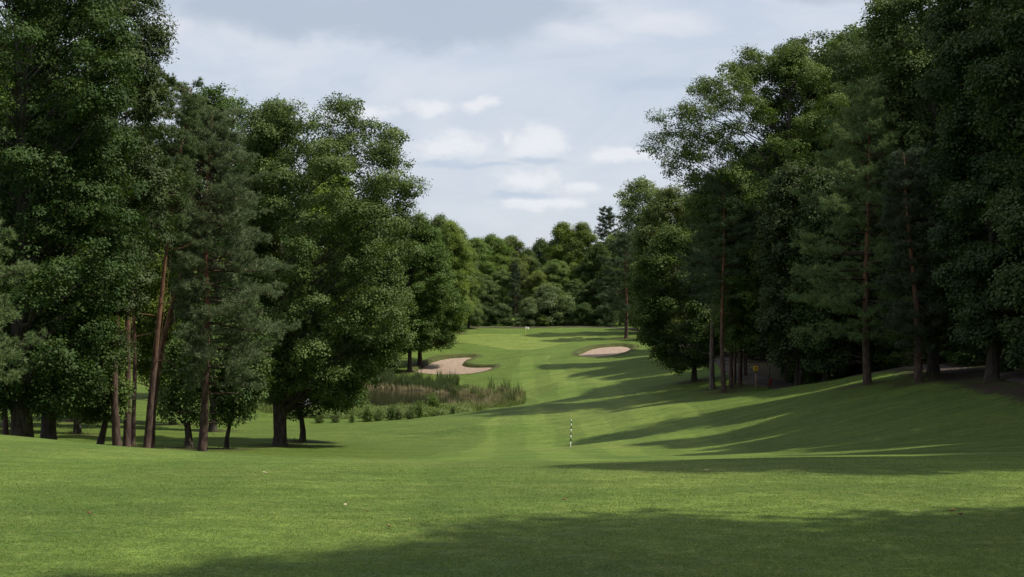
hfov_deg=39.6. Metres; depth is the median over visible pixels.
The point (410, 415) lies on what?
leafy weed
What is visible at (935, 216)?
broadleaf tree
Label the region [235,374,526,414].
shore grass
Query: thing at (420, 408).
leafy weed
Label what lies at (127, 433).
pine tree
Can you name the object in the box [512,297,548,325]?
shrub
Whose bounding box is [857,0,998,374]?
broadleaf tree
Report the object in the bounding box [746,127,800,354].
broadleaf tree
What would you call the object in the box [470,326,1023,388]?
forest floor
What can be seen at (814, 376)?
shrub
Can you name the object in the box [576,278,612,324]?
broadleaf tree
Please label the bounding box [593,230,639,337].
pine tree
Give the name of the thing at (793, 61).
oak tree
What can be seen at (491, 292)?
broadleaf tree
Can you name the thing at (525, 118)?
sky
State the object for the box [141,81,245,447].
pine tree
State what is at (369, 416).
leafy weed
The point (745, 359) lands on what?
pine tree
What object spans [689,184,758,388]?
pine tree
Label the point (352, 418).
leafy weed
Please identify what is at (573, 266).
broadleaf tree
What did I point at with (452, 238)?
broadleaf tree
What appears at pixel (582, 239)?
broadleaf tree
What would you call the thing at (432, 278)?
broadleaf tree
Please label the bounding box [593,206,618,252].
pine tree
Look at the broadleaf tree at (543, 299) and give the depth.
254.43 m
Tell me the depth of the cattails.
164.72 m
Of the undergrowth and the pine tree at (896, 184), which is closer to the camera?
the pine tree at (896, 184)
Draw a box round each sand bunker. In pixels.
[416,358,490,373]
[580,347,629,356]
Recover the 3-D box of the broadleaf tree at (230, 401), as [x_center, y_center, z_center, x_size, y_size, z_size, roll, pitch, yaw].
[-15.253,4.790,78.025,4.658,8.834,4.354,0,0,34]
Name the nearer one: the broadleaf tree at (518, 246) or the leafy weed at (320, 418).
the leafy weed at (320, 418)
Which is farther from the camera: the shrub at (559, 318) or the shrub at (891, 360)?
the shrub at (559, 318)
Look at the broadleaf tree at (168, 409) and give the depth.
76.58 m
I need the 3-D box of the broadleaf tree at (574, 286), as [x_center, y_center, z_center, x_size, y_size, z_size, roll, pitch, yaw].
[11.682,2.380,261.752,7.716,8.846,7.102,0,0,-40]
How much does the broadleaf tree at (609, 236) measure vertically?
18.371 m
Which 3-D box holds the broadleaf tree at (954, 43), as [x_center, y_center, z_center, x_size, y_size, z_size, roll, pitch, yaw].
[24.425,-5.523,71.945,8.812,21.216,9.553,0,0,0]
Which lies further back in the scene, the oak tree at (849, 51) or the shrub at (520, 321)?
the shrub at (520, 321)
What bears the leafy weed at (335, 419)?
on the ground at (632, 404)
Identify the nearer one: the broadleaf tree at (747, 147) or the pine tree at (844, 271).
the pine tree at (844, 271)
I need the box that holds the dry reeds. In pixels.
[365,382,524,406]
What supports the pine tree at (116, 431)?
on the ground at (632, 404)
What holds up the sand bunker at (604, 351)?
on the ground at (632, 404)
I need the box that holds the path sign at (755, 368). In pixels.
[753,366,757,388]
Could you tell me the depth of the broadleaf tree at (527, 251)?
298.88 m
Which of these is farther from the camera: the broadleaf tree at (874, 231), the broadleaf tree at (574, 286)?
the broadleaf tree at (574, 286)
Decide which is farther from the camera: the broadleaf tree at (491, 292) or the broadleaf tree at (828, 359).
the broadleaf tree at (491, 292)
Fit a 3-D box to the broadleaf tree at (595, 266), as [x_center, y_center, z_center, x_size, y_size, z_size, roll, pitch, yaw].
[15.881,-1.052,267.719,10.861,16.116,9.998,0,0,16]
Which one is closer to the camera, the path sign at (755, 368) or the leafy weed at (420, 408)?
the path sign at (755, 368)
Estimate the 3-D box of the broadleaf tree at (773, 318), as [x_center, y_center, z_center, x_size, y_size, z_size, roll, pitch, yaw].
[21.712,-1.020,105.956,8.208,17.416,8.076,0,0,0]
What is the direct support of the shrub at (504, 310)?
on the ground at (632, 404)
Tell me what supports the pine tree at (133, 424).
on the ground at (632, 404)
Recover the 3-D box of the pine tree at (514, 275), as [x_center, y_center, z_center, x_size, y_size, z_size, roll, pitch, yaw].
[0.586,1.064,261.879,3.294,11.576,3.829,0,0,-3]
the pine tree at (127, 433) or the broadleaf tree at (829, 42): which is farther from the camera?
the broadleaf tree at (829, 42)
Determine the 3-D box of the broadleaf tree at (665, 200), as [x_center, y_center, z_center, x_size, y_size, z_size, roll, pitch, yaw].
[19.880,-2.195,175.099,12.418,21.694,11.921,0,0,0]
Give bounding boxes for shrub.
[364,324,404,375]
[473,303,495,325]
[487,302,514,325]
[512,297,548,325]
[514,317,525,326]
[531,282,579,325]
[535,315,548,325]
[544,295,577,325]
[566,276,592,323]
[568,302,599,325]
[588,303,620,326]
[803,362,821,384]
[848,315,925,370]
[939,322,1000,365]
[977,346,1023,371]
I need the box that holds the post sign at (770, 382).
[769,367,771,388]
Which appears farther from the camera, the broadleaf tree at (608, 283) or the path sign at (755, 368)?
the broadleaf tree at (608, 283)
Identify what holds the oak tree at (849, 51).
on the ground at (632, 404)
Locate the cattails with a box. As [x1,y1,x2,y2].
[368,368,523,400]
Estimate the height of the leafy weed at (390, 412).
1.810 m
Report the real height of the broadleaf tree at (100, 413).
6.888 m
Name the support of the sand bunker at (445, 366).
on the ground at (632, 404)
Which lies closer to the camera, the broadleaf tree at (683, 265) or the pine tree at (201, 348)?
the pine tree at (201, 348)
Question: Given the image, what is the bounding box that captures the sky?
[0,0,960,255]
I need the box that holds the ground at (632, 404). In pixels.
[0,318,1023,576]
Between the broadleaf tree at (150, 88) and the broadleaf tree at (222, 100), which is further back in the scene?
the broadleaf tree at (222, 100)
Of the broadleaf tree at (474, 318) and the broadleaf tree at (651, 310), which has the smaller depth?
the broadleaf tree at (651, 310)
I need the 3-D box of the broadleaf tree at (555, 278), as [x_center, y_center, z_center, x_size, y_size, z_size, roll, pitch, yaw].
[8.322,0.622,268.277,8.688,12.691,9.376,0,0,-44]
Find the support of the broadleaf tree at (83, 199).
on the ground at (632, 404)
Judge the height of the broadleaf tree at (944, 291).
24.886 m
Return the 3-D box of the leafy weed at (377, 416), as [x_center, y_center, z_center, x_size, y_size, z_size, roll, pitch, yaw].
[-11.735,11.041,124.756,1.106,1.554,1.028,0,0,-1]
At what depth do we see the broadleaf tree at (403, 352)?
188.99 m
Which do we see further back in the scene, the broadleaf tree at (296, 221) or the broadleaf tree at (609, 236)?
the broadleaf tree at (609, 236)
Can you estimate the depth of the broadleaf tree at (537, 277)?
263.25 m
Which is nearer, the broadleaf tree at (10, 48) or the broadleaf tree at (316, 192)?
the broadleaf tree at (10, 48)
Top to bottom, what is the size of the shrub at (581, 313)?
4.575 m
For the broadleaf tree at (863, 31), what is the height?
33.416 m
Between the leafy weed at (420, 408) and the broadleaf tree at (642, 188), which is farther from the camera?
the broadleaf tree at (642, 188)
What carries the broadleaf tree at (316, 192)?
on the ground at (632, 404)
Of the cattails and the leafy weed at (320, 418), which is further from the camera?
the cattails
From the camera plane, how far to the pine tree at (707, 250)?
112.68 m
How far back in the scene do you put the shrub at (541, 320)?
251.68 m
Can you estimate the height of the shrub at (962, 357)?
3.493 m
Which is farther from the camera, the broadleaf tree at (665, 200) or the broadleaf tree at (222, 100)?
the broadleaf tree at (665, 200)
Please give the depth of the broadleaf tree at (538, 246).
303.89 m
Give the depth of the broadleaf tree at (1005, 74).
59.87 m
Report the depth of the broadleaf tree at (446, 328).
193.11 m
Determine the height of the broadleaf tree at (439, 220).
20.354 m
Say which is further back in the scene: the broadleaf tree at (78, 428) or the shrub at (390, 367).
the shrub at (390, 367)
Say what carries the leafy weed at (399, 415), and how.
on the ground at (632, 404)
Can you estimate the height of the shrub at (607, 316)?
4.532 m
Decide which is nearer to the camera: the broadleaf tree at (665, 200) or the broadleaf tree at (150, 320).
the broadleaf tree at (150, 320)
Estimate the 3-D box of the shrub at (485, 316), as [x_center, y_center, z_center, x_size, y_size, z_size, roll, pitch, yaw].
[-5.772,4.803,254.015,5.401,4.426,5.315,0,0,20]
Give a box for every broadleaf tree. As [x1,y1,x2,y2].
[0,0,160,437]
[0,0,191,439]
[0,18,66,151]
[0,63,72,311]
[56,170,137,433]
[73,316,136,444]
[120,195,223,424]
[124,248,183,396]
[156,326,227,448]
[160,81,275,430]
[187,165,321,396]
[189,299,280,448]
[271,295,381,441]
[295,159,380,334]
[334,196,411,355]
[367,211,452,371]
[404,233,471,366]
[424,212,474,327]
[438,219,476,336]
[455,227,480,318]
[464,256,486,327]
[468,237,498,300]
[477,274,500,324]
[478,232,519,313]
[488,269,520,319]
[495,235,534,320]
[503,257,528,313]
[513,247,542,316]
[522,270,547,317]
[528,237,553,283]
[531,259,570,323]
[532,221,583,322]
[558,262,580,289]
[559,277,591,323]
[560,221,600,279]
[574,240,619,323]
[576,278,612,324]
[601,232,627,269]
[602,268,633,324]
[609,175,675,329]
[621,222,725,381]
[623,182,699,348]
[662,196,690,325]
[671,172,733,353]
[687,140,762,327]
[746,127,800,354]
[748,158,850,385]
[768,20,874,220]
[782,167,872,381]
[816,9,930,219]
[851,3,966,362]
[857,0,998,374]
[909,0,1023,382]
[919,22,1018,358]
[924,7,1002,357]
[956,0,1023,374]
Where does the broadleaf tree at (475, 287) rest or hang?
on the ground at (632, 404)
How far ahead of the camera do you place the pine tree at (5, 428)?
65.91 m
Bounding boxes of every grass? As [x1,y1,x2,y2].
[39,371,1009,451]
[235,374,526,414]
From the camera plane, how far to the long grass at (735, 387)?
86.03 m
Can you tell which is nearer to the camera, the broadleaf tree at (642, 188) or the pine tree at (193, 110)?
the pine tree at (193, 110)
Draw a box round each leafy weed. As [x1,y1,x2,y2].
[314,408,324,422]
[330,410,340,422]
[348,412,355,422]
[360,404,374,421]
[373,406,383,420]
[386,404,396,419]
[393,406,403,419]
[404,404,416,418]
[413,398,424,417]
[425,389,440,408]
[450,405,455,413]
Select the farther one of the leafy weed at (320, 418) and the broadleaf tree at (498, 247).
the broadleaf tree at (498, 247)
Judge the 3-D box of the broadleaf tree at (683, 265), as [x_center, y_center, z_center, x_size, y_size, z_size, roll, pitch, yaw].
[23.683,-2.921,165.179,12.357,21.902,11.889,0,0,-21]
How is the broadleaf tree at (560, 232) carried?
on the ground at (632, 404)
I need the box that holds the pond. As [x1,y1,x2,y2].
[263,387,491,406]
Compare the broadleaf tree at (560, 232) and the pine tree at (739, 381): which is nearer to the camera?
the pine tree at (739, 381)
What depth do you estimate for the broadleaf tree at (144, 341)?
112.26 m
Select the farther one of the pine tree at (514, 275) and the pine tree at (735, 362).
the pine tree at (514, 275)
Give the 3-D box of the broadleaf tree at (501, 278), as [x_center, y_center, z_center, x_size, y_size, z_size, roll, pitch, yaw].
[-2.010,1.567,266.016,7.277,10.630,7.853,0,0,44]
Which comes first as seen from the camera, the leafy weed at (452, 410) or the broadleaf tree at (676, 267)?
the leafy weed at (452, 410)
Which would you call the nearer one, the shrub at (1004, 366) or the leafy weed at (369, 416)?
the shrub at (1004, 366)
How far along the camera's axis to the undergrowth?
129.56 m
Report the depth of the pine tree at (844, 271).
84.48 m
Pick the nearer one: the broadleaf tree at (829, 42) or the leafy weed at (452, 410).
the leafy weed at (452, 410)
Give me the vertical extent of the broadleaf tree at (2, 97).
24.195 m
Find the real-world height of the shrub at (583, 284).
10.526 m
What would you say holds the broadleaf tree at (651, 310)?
on the ground at (632, 404)
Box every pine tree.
[0,152,14,434]
[0,218,47,384]
[86,156,157,445]
[99,95,175,446]
[123,145,159,445]
[128,70,208,447]
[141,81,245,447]
[161,107,300,451]
[506,263,522,323]
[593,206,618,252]
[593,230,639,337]
[675,165,731,389]
[688,166,758,392]
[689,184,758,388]
[699,175,764,386]
[701,213,762,384]
[744,196,762,374]
[785,79,934,384]
[870,141,958,381]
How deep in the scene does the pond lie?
152.64 m
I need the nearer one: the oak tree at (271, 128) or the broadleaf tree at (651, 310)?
the oak tree at (271, 128)
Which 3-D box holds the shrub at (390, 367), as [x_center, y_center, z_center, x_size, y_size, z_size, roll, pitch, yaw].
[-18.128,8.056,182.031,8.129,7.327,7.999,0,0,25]
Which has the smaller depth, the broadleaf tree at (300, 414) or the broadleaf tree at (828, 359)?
the broadleaf tree at (300, 414)
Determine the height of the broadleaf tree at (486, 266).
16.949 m
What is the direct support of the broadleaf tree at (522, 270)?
on the ground at (632, 404)
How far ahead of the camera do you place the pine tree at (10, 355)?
49.34 m
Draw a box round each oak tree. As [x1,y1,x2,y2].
[218,91,433,446]
[636,39,865,382]
[743,25,884,294]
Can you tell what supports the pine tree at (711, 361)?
on the ground at (632, 404)
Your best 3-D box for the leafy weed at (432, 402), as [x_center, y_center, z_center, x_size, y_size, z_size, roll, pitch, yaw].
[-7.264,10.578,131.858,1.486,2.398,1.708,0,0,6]
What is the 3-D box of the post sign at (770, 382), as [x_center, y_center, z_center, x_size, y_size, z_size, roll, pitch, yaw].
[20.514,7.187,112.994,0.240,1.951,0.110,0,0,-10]
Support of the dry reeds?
on the ground at (632, 404)
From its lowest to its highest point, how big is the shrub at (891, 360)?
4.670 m
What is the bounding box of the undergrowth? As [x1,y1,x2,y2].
[287,379,522,418]

